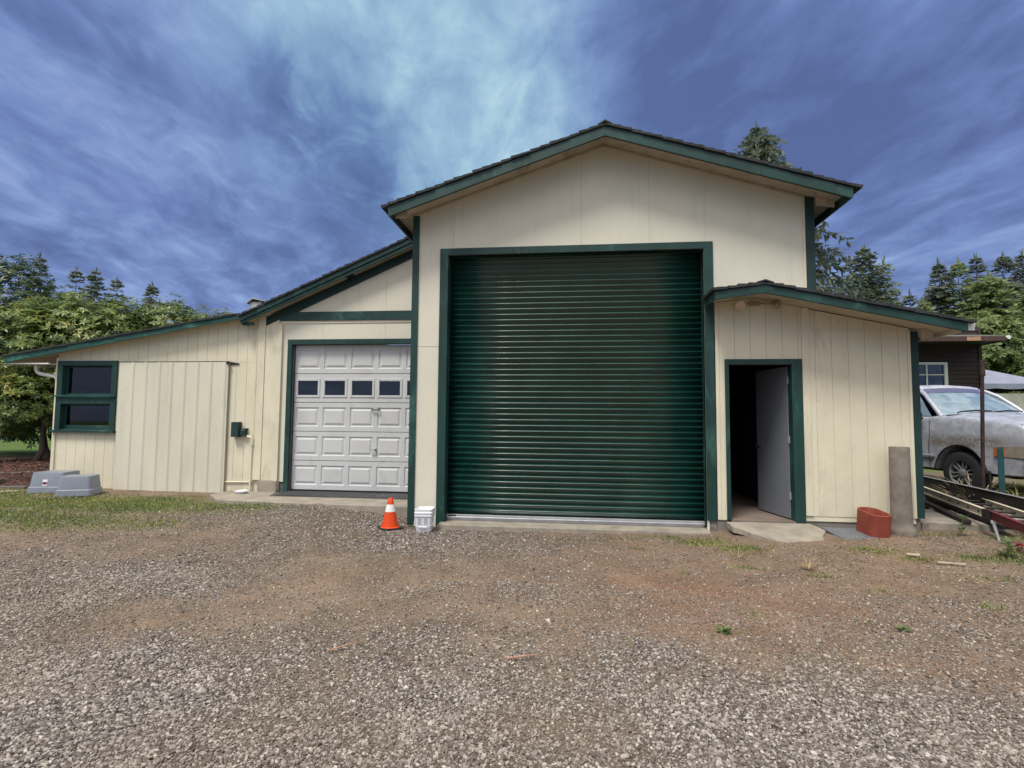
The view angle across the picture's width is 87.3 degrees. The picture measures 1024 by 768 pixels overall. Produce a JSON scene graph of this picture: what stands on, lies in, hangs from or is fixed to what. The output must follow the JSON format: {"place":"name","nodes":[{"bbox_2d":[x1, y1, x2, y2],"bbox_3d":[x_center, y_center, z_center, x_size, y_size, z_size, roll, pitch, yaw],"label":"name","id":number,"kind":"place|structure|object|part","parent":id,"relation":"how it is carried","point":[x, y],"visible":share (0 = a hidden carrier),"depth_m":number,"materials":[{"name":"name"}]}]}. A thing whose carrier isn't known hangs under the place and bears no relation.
{"place":"outdoors","nodes":[
{"label":"outdoors","id":0,"kind":"place"},
{"bbox_2d":[0,457,49,489],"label":"mulch ground","id":1,"kind":"structure","parent":0,"point":[8,483],"depth_m":12.11,"materials":[{"name":"brown wood"}]},
{"bbox_2d":[0,471,40,473],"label":"landscape timber","id":2,"kind":"object","parent":1,"relation":"on","point":[17,472],"visible":0.16,"depth_m":11.81,"materials":[{"name":"brown wood"}]},
{"bbox_2d":[0,427,1023,767],"bbox_3d":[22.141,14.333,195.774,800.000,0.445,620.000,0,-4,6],"label":"ground","id":3,"kind":"structure","parent":0,"point":[716,581],"depth_m":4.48,"materials":[{"name":"grey gravel"}]},
{"bbox_2d":[0,486,27,488],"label":"landscape timber","id":4,"kind":"object","parent":3,"relation":"on","point":[14,487],"visible":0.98,"depth_m":10.07,"materials":[{"name":"brown wood"}]},
{"bbox_2d":[0,362,51,450],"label":"rhododendron","id":5,"kind":"object","parent":3,"relation":"on","point":[21,438],"visible":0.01,"depth_m":16.85,"materials":[{"name":"green plant"}]},
{"bbox_2d":[0,251,78,411],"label":"tree","id":6,"kind":"object","parent":3,"relation":"on","point":[7,277],"visible":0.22,"depth_m":16.39,"materials":[{"name":"green plant"}]},
{"bbox_2d":[23,251,55,295],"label":"conifer","id":7,"kind":"object","parent":3,"relation":"on","point":[43,266],"visible":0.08,"depth_m":59.76,"materials":[{"name":"green plant"}]},
{"bbox_2d":[27,470,79,492],"bbox_3d":[-8.366,1.782,9.862,0.640,0.357,0.580,1,-4,-8],"label":"plastic tub","id":8,"kind":"object","parent":3,"relation":"on","point":[45,481],"visible":0.73,"depth_m":9.61,"materials":[{"name":"grey plastic"}]},
{"bbox_2d":[61,267,85,299],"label":"conifer","id":9,"kind":"object","parent":3,"relation":"on","point":[73,275],"visible":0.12,"depth_m":60.12,"materials":[{"name":"green plant"}]},
{"bbox_2d":[55,474,102,496],"bbox_3d":[-7.625,1.778,9.476,0.560,0.332,0.500,2,-4,-17],"label":"plastic tub","id":10,"kind":"object","parent":3,"relation":"on","point":[80,485],"visible":1,"depth_m":9.29,"materials":[{"name":"grey plastic"}]},
{"bbox_2d":[80,269,100,305],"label":"conifer","id":11,"kind":"object","parent":3,"relation":"on","point":[89,277],"visible":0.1,"depth_m":58.75,"materials":[{"name":"green plant"}]},
{"bbox_2d":[81,265,112,326],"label":"conifer","id":12,"kind":"object","parent":3,"relation":"on","point":[101,279],"visible":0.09,"depth_m":61.16,"materials":[{"name":"green plant"}]},
{"bbox_2d":[102,276,126,333],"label":"conifer","id":13,"kind":"object","parent":3,"relation":"on","point":[118,284],"visible":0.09,"depth_m":59.43,"materials":[{"name":"green plant"}]},
{"bbox_2d":[0,285,233,461],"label":"tree","id":14,"kind":"object","parent":3,"relation":"on","point":[56,322],"visible":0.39,"depth_m":14.26,"materials":[{"name":"green plant"}]},
{"bbox_2d":[142,282,157,319],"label":"conifer","id":15,"kind":"object","parent":3,"relation":"on","point":[150,291],"visible":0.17,"depth_m":57.91,"materials":[{"name":"green plant"}]},
{"bbox_2d":[141,280,160,307],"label":"conifer","id":16,"kind":"object","parent":3,"relation":"on","point":[155,288],"visible":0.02,"depth_m":60.06,"materials":[{"name":"green plant"}]},
{"bbox_2d":[210,491,407,516],"bbox_3d":[-3.305,2.099,9.232,3.960,0.320,1.567,0,-4,6],"label":"concrete apron","id":17,"kind":"object","parent":3,"relation":"on","point":[366,504],"visible":0.25,"depth_m":8.76,"materials":[{"name":"grey concrete"}]},
{"bbox_2d":[234,490,247,493],"bbox_3d":[-4.818,1.920,9.553,0.232,0.052,0.232,0,-4,6],"label":"plastic dish","id":18,"kind":"object","parent":17,"relation":"on","point":[240,491],"visible":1,"depth_m":9.48,"materials":[{"name":"white plastic"}]},
{"bbox_2d":[270,491,407,498],"bbox_3d":[-2.840,1.946,9.423,2.960,0.015,0.610,0,-4,6],"label":"ribbed mat","id":19,"kind":"object","parent":17,"relation":"on","point":[344,494],"visible":0.91,"depth_m":9.38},
{"bbox_2d":[327,639,365,651],"bbox_3d":[-1.116,1.769,3.631,0.258,0.028,0.024,3,-4,-32],"label":"twig","id":20,"kind":"object","parent":3,"relation":"on","point":[344,645],"visible":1,"depth_m":3.61,"materials":[{"name":"brown wood"}]},
{"bbox_2d":[377,498,402,530],"bbox_3d":[-1.679,1.784,7.412,0.304,0.421,0.304,3,-4,-31],"label":"traffic cone","id":21,"kind":"object","parent":3,"relation":"on","point":[390,522],"visible":1,"depth_m":7.34,"materials":[{"name":"orange plastic"}]},
{"bbox_2d":[414,506,434,531],"bbox_3d":[-1.187,1.838,7.309,0.265,0.303,0.253,0,-4,2],"label":"bucket","id":22,"kind":"object","parent":3,"relation":"on","point":[424,517],"visible":1,"depth_m":7.20,"materials":[{"name":"white plastic"}]},
{"bbox_2d":[1,119,977,531],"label":"workshop building","id":23,"kind":"structure","parent":3,"relation":"on","point":[605,321],"depth_m":7.69,"materials":[{"name":"wood"}]},
{"bbox_2d":[49,361,118,432],"bbox_3d":[-8.237,0.243,10.408,1.330,1.385,0.185,0,-4,6],"label":"window","id":24,"kind":"structure","parent":23,"relation":"in","point":[89,391],"depth_m":10.45,"materials":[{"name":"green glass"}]},
{"bbox_2d":[113,361,239,492],"bbox_3d":[-6.345,0.788,10.104,2.440,2.438,0.088,0,-4,6],"label":"sliding door","id":25,"kind":"structure","parent":23,"relation":"in","point":[171,425],"depth_m":10.10,"materials":[{"name":"beige wood"}]},
{"bbox_2d":[283,338,410,492],"bbox_3d":[-2.714,0.574,9.807,2.926,2.797,0.165,0,-4,6],"label":"garage door","id":26,"kind":"structure","parent":23,"relation":"in","point":[361,444],"depth_m":9.86,"materials":[{"name":"white paint"}]},
{"bbox_2d":[436,241,716,526],"bbox_3d":[0.856,0.025,7.593,3.835,3.985,0.222,0,-4,6],"label":"roll up door","id":27,"kind":"structure","parent":23,"relation":"in","point":[571,385],"depth_m":7.66,"materials":[{"name":"metal"}]},
{"bbox_2d":[754,367,790,518],"bbox_3d":[3.680,0.804,7.617,0.112,2.040,0.831,1,-4,-5],"label":"entry door","id":28,"kind":"structure","parent":23,"relation":"in","point":[772,412],"depth_m":7.59,"materials":[{"name":"white metal"}]},
{"bbox_2d":[0,488,1023,635],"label":"short grass","id":29,"kind":"structure","parent":3,"relation":"on","point":[20,503],"depth_m":7.75,"materials":[{"name":"green plant"}]},
{"bbox_2d":[507,654,538,658],"bbox_3d":[0.071,1.761,3.471,0.213,0.022,0.023,1,-4,-12],"label":"twig","id":30,"kind":"object","parent":3,"relation":"on","point":[521,656],"visible":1,"depth_m":3.46,"materials":[{"name":"brown wood"}]},
{"bbox_2d":[437,520,710,534],"bbox_3d":[0.807,2.087,7.415,3.660,0.276,0.515,0,-4,6],"label":"door threshold slab","id":31,"kind":"structure","parent":3,"relation":"on","point":[493,526],"depth_m":7.28,"materials":[{"name":"concrete"}]},
{"bbox_2d":[715,623,730,633],"bbox_3d":[1.557,1.795,3.940,0.112,0.057,0.133,4,-5,-41],"label":"weed","id":32,"kind":"object","parent":3,"relation":"on","point":[725,628],"visible":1,"depth_m":3.94,"materials":[{"name":"green plant"}]},
{"bbox_2d":[727,522,824,541],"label":"step slab","id":33,"kind":"structure","parent":3,"relation":"on","point":[787,532],"depth_m":6.75,"materials":[{"name":"concrete"}]},
{"bbox_2d":[734,120,875,300],"bbox_3d":[12.367,-5.130,26.723,13.788,16.789,14.052,0,-4,6],"label":"spruce tree","id":34,"kind":"object","parent":3,"relation":"on","point":[763,149],"visible":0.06,"depth_m":25.43,"materials":[{"name":"green plant"}]},
{"bbox_2d":[794,556,820,570],"bbox_3d":[2.979,1.791,5.397,0.308,0.148,0.294,-1,-4,24],"label":"dry grass tuft","id":35,"kind":"object","parent":3,"relation":"on","point":[810,568],"visible":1,"depth_m":5.39,"materials":[{"name":"plant"}]},
{"bbox_2d":[821,527,875,539],"bbox_3d":[4.225,1.875,6.673,0.480,0.068,0.589,0,-4,6],"label":"slate board","id":36,"kind":"object","parent":3,"relation":"on","point":[848,532],"visible":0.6,"depth_m":6.70,"materials":[{"name":"grey stone"}]},
{"bbox_2d":[856,507,890,537],"bbox_3d":[4.501,1.727,6.689,0.256,0.285,0.410,1,3,-1],"label":"flue tile","id":37,"kind":"object","parent":3,"relation":"on","point":[873,522],"visible":0.97,"depth_m":6.56,"materials":[{"name":"red ceramic"}]},
{"bbox_2d":[842,242,905,305],"bbox_3d":[22.131,-2.650,33.529,8.410,12.889,8.338,0,-4,6],"label":"pine tree","id":38,"kind":"object","parent":3,"relation":"on","point":[872,287],"visible":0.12,"depth_m":33.37,"materials":[{"name":"green plant"}]},
{"bbox_2d":[874,256,905,305],"bbox_3d":[23.752,-2.268,33.791,6.590,12.189,6.295,-3,-5,40],"label":"conifer tree","id":39,"kind":"object","parent":3,"relation":"on","point":[884,265],"visible":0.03,"depth_m":33.93,"materials":[{"name":"green plant"}]},
{"bbox_2d":[767,505,1023,636],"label":"dry litter debris","id":40,"kind":"object","parent":3,"relation":"on","point":[936,578],"visible":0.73,"depth_m":5.08,"materials":[{"name":"brown plant"}]},
{"bbox_2d":[888,446,916,536],"bbox_3d":[4.878,1.336,6.740,0.304,1.088,0.304,0,-4,6],"label":"concrete pipe","id":41,"kind":"object","parent":3,"relation":"on","point":[901,503],"visible":0.92,"depth_m":6.66,"materials":[{"name":"grey concrete"}]},
{"bbox_2d":[893,624,913,631],"bbox_3d":[2.903,1.806,3.979,0.147,0.050,0.108,0,-4,15],"label":"weed","id":42,"kind":"object","parent":3,"relation":"on","point":[903,627],"visible":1,"depth_m":3.97,"materials":[{"name":"green plant"}]},
{"bbox_2d":[902,288,922,309],"bbox_3d":[25.495,-1.236,34.032,4.518,10.189,4.631,0,-4,6],"label":"conifer tree","id":43,"kind":"object","parent":3,"relation":"on","point":[910,298],"visible":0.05,"depth_m":34.22,"materials":[{"name":"green plant"}]},
{"bbox_2d":[914,297,936,311],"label":"conifer tree","id":44,"kind":"object","parent":3,"relation":"on","point":[923,304],"visible":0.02,"depth_m":41.04,"materials":[{"name":"green plant"}]},
{"bbox_2d":[918,283,954,314],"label":"conifer tree","id":45,"kind":"object","parent":3,"relation":"on","point":[928,294],"visible":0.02,"depth_m":44.63,"materials":[{"name":"green plant"}]},
{"bbox_2d":[915,257,967,317],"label":"conifer tree","id":46,"kind":"object","parent":3,"relation":"on","point":[934,289],"visible":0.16,"depth_m":42.41,"materials":[{"name":"green plant"}]},
{"bbox_2d":[937,561,965,564],"bbox_3d":[4.453,1.815,5.440,0.236,0.016,0.020,-1,-4,19],"label":"wood scrap","id":47,"kind":"object","parent":3,"relation":"on","point":[951,563],"visible":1,"depth_m":5.44,"materials":[{"name":"beige wood"}]},
{"bbox_2d":[937,257,984,316],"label":"conifer tree","id":48,"kind":"object","parent":3,"relation":"on","point":[960,306],"visible":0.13,"depth_m":41.70,"materials":[{"name":"green plant"}]},
{"bbox_2d":[954,514,969,536],"bbox_3d":[5.506,1.716,6.564,0.164,0.297,0.188,0,-4,6],"label":"weed","id":49,"kind":"object","parent":3,"relation":"on","point":[962,525],"visible":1,"depth_m":6.57,"materials":[{"name":"green plant"}]},
{"bbox_2d":[918,327,1010,389],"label":"brown house","id":50,"kind":"structure","parent":3,"relation":"on","point":[952,359],"depth_m":18.03,"materials":[{"name":"brown wood"}]},
{"bbox_2d":[919,362,947,385],"bbox_3d":[13.535,-0.275,18.217,2.200,0.910,0.190,0,-4,6],"label":"window","id":51,"kind":"structure","parent":50,"relation":"in","point":[930,373],"depth_m":18.18,"materials":[{"name":"glass"}]},
{"bbox_2d":[917,509,1020,531],"bbox_3d":[6.898,1.998,7.259,3.119,0.335,1.370,0,-4,6],"label":"concrete pad","id":52,"kind":"object","parent":3,"relation":"on","point":[935,520],"visible":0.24,"depth_m":6.99,"materials":[{"name":"grey concrete"}]},
{"bbox_2d":[924,494,1013,529],"bbox_3d":[6.397,1.807,7.876,0.435,0.102,2.838,-1,-4,21],"label":"charred plank","id":53,"kind":"object","parent":52,"relation":"on","point":[953,515],"visible":0.43,"depth_m":7.47,"materials":[{"name":"black wood"}]},
{"bbox_2d":[997,447,1005,492],"bbox_3d":[7.173,1.392,7.884,0.085,0.930,0.050,0,-4,6],"label":"fence stake","id":54,"kind":"object","parent":52,"relation":"on","point":[1001,468],"visible":0.56,"depth_m":7.87,"materials":[{"name":"teal paint"}]},
{"bbox_2d":[920,385,1023,488],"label":"pickup truck","id":55,"kind":"object","parent":3,"relation":"on","point":[950,420],"visible":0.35,"depth_m":9.56,"materials":[{"name":"silver metal"}]},
{"bbox_3d":[7.932,0.391,10.920,0.207,0.520,1.590,1,-4,-4],"label":"side window","id":56,"kind":"part","parent":55,"relation":"part of","materials":[{"name":"clear glass"}]},
{"bbox_3d":[8.649,0.461,11.814,1.600,0.510,0.010,1,-4,-4],"label":"rear window","id":57,"kind":"part","parent":55,"relation":"part of","materials":[{"name":"black glass"}]},
{"bbox_2d":[926,472,1019,505],"bbox_3d":[6.915,1.635,8.039,1.587,0.545,1.455,-2,-5,37],"label":"dry grass clump","id":58,"kind":"object","parent":3,"relation":"on","point":[970,485],"visible":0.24,"depth_m":8.12,"materials":[{"name":"plant"}]},
{"bbox_2d":[924,486,1023,533],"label":"ladder","id":59,"kind":"object","parent":3,"relation":"on","point":[986,512],"visible":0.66,"depth_m":6.88,"materials":[{"name":"metal"}]},
{"bbox_2d":[924,476,1023,510],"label":"timber beam","id":60,"kind":"structure","parent":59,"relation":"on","point":[1010,500],"depth_m":7.72,"materials":[{"name":"wood"}]},
{"bbox_2d":[957,251,1002,312],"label":"conifer tree","id":61,"kind":"object","parent":3,"relation":"on","point":[981,267],"visible":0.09,"depth_m":42.57,"materials":[{"name":"green plant"}]},
{"bbox_2d":[979,360,992,509],"bbox_3d":[6.718,0.811,7.647,0.163,2.310,0.053,0,-4,6],"label":"rusty post","id":62,"kind":"object","parent":3,"relation":"on","point":[982,373],"visible":0.86,"depth_m":7.65,"materials":[{"name":"metal"}]},
{"bbox_2d":[956,269,1023,367],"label":"broadleaf tree","id":63,"kind":"object","parent":3,"relation":"on","point":[985,286],"visible":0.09,"depth_m":39.41,"materials":[{"name":"green plant"}]},
{"bbox_2d":[959,305,1023,373],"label":"broadleaf tree","id":64,"kind":"object","parent":3,"relation":"on","point":[994,355],"visible":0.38,"depth_m":29.69,"materials":[{"name":"green plant"}]},
{"bbox_2d":[990,520,1000,541],"bbox_3d":[5.764,1.763,6.397,0.047,0.269,0.161,-1,-4,18],"label":"prop stand","id":65,"kind":"object","parent":3,"relation":"on","point":[993,523],"visible":0.86,"depth_m":6.40,"materials":[{"name":"metal"}]},
{"bbox_2d":[984,370,1023,409],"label":"canopy tent","id":66,"kind":"object","parent":3,"relation":"on","point":[996,382],"visible":0.17,"depth_m":19.51,"materials":[{"name":"grey fabric"}]},
{"bbox_2d":[989,251,1023,332],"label":"conifer tree","id":67,"kind":"object","parent":3,"relation":"on","point":[1008,265],"visible":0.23,"depth_m":41.90,"materials":[{"name":"green plant"}]},
{"bbox_2d":[995,538,1021,556],"bbox_3d":[5.269,1.749,5.729,0.215,0.193,0.230,3,-4,-31],"label":"weed","id":68,"kind":"object","parent":3,"relation":"on","point":[1007,551],"visible":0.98,"depth_m":5.72,"materials":[{"name":"green plant"}]},
{"bbox_2d":[998,355,1023,393],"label":"broadleaf tree","id":69,"kind":"object","parent":3,"relation":"on","point":[1020,373],"visible":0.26,"depth_m":29.05,"materials":[{"name":"green plant"}]},
{"bbox_2d":[1006,249,1023,330],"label":"conifer tree","id":70,"kind":"object","parent":3,"relation":"on","point":[1016,273],"visible":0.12,"depth_m":42.55,"materials":[{"name":"green plant"}]},
{"bbox_2d":[1007,542,1023,551],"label":"red ground foliage","id":71,"kind":"object","parent":3,"relation":"on","point":[1018,544],"visible":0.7,"depth_m":6.08,"materials":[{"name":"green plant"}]},
{"bbox_2d":[1008,278,1023,329],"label":"conifer tree","id":72,"kind":"object","parent":3,"relation":"on","point":[1021,307],"visible":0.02,"depth_m":39.78,"materials":[{"name":"green plant"}]},
{"bbox_2d":[0,0,1023,344],"label":"sky","id":73,"kind":"structure","parent":0,"point":[219,154],"materials":[{"name":"blue"}]},
{"bbox_2d":[924,482,1023,497],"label":"rough grass","id":74,"kind":"structure","parent":0,"point":[1019,487],"depth_m":10.06,"materials":[{"name":"green plant"}]}
]}

